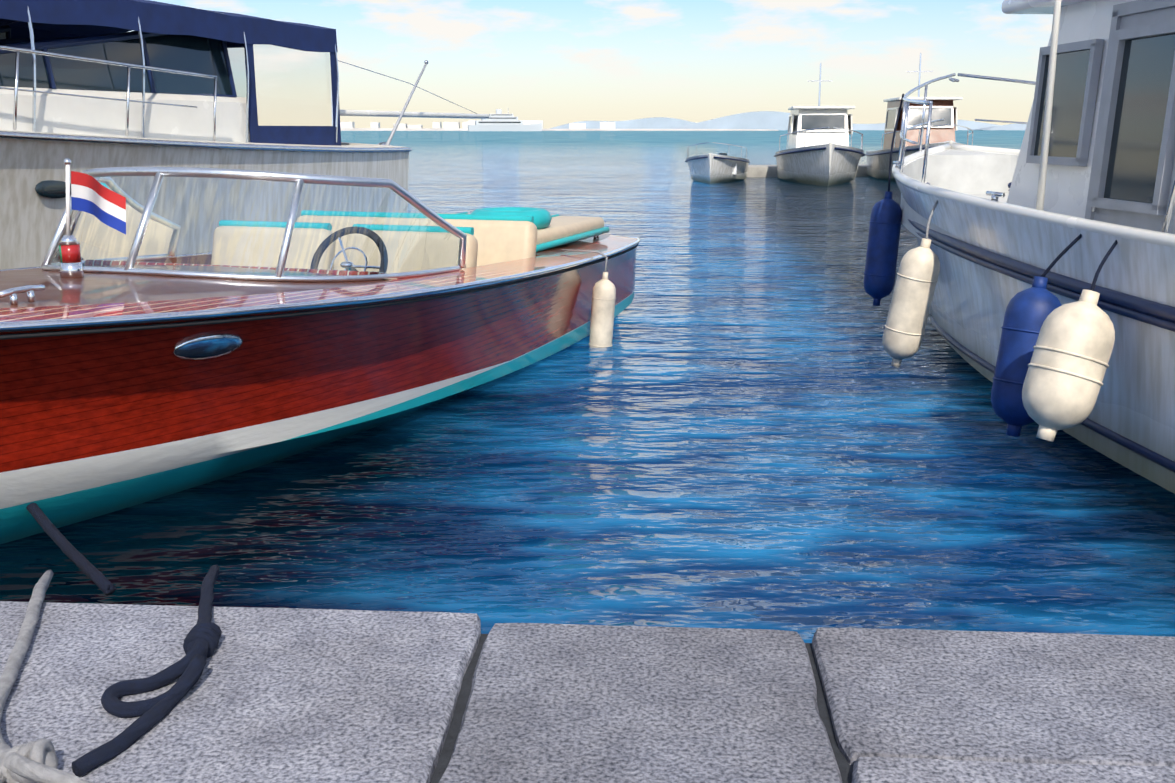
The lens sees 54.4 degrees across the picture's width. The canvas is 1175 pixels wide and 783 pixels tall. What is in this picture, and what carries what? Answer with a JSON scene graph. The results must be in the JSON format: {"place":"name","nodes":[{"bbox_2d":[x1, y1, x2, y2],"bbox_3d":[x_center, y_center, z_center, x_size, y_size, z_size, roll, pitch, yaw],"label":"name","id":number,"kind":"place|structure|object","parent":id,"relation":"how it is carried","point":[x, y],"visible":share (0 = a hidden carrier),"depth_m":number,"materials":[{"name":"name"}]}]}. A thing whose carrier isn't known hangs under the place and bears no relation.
{"place":"outdoors","nodes":[
{"label":"outdoors","id":0,"kind":"place"},
{"bbox_2d":[26,503,115,595],"bbox_3d":[-2.430,0.209,4.694,0.103,0.627,2.309,-12,18,-43],"label":"rope","id":1,"kind":"object","parent":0,"point":[89,570],"visible":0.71,"depth_m":4.25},
{"bbox_2d":[0,130,1174,642],"bbox_3d":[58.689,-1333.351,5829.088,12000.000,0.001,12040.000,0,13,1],"label":"sea","id":2,"kind":"structure","parent":0,"point":[742,422],"depth_m":5.46,"materials":[{"name":"liquid"}]},
{"bbox_2d":[0,0,488,269],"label":"boat","id":3,"kind":"object","parent":2,"relation":"on","point":[88,84],"visible":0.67,"depth_m":10.85,"materials":[{"name":"paint"}]},
{"bbox_2d":[0,158,639,543],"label":"motorboat","id":4,"kind":"object","parent":2,"relation":"on","point":[141,362],"visible":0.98,"depth_m":5.64,"materials":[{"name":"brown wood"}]},
{"bbox_2d":[468,109,541,130],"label":"ship","id":5,"kind":"object","parent":2,"relation":"on","point":[498,121],"visible":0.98,"depth_m":1454.02,"materials":[{"name":"white paint"}]},
{"bbox_2d":[685,142,749,183],"bbox_3d":[4.293,-7.484,37.879,2.115,1.591,5.644,2,13,10],"label":"open boat","id":6,"kind":"object","parent":2,"relation":"on","point":[710,168],"visible":0.98,"depth_m":36.01,"materials":[{"name":"paint"}]},
{"bbox_2d":[747,164,870,176],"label":"pontoon","id":7,"kind":"object","parent":2,"relation":"on","point":[764,171],"depth_m":40.76,"materials":[{"name":"concrete"}]},
{"bbox_2d":[774,63,864,185],"bbox_3d":[7.548,-8.493,36.890,2.861,4.219,7.248,1,13,6],"label":"cabin boat","id":8,"kind":"object","parent":2,"relation":"on","point":[820,151],"visible":0.96,"depth_m":36.10,"materials":[{"name":"paint"}]},
{"bbox_2d":[865,53,972,181],"bbox_3d":[10.965,-8.697,37.047,2.986,4.582,7.563,1,13,4],"label":"boat","id":9,"kind":"object","parent":2,"relation":"on","point":[943,132],"visible":0.46,"depth_m":36.57,"materials":[{"name":"paint"}]},
{"bbox_2d":[864,0,1174,493],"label":"pilothouse boat","id":10,"kind":"object","parent":2,"relation":"on","point":[1036,275],"visible":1,"depth_m":6.22,"materials":[{"name":"paint"}]},
{"bbox_2d":[128,0,1052,128],"label":"sky","id":11,"kind":"structure","parent":0,"point":[556,63],"materials":[{"name":"white"}]},
{"bbox_2d":[430,634,852,782],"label":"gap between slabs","id":12,"kind":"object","parent":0,"point":[845,769],"depth_m":2.12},
{"bbox_2d":[0,601,480,782],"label":"quay slab","id":13,"kind":"structure","parent":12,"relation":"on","point":[284,695],"depth_m":2.18,"materials":[{"name":"stone"}]},
{"bbox_2d":[0,770,6,782],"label":"rope","id":14,"kind":"object","parent":13,"relation":"on","point":[3,778],"visible":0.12,"depth_m":1.86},
{"bbox_2d":[0,738,58,782],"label":"rope knot","id":15,"kind":"object","parent":13,"relation":"on","point":[42,750],"visible":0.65,"depth_m":1.87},
{"bbox_2d":[0,570,92,782],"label":"white rope","id":16,"kind":"object","parent":13,"relation":"on","point":[24,767],"visible":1,"depth_m":2.16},
{"bbox_2d":[71,564,219,776],"bbox_3d":[-0.914,0.568,2.679,0.168,0.311,1.584,-2,13,-10],"label":"rope","id":17,"kind":"object","parent":13,"relation":"on","point":[137,729],"visible":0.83,"depth_m":2.02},
{"bbox_2d":[183,621,221,657],"bbox_3d":[-0.789,0.511,2.340,0.066,0.069,0.084,0,13,1],"label":"rope knot","id":18,"kind":"object","parent":17,"relation":"on","point":[210,633],"visible":0.75,"depth_m":2.32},
{"bbox_2d":[101,642,206,717],"bbox_3d":[-0.804,0.545,2.159,0.220,0.064,0.132,-12,17,-41],"label":"rope loop","id":19,"kind":"object","parent":13,"relation":"on","point":[188,668],"visible":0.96,"depth_m":2.15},
{"bbox_2d":[439,623,842,782],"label":"quay slab","id":20,"kind":"structure","parent":12,"relation":"on","point":[562,703],"depth_m":2.12,"materials":[{"name":"stone"}]},
{"bbox_2d":[812,628,1174,766],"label":"quay slab","id":21,"kind":"structure","parent":12,"relation":"on","point":[1054,698],"depth_m":2.17,"materials":[{"name":"stone"}]},
{"bbox_2d":[852,757,1174,782],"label":"quay slab","id":22,"kind":"structure","parent":12,"relation":"on","point":[891,770],"depth_m":1.90,"materials":[{"name":"stone"}]},
{"bbox_2d":[340,111,1026,130],"bbox_3d":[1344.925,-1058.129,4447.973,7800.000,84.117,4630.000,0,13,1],"label":"shore","id":23,"kind":"structure","parent":0,"point":[763,121],"depth_m":5037.14,"materials":[{"name":"white"}]}
]}

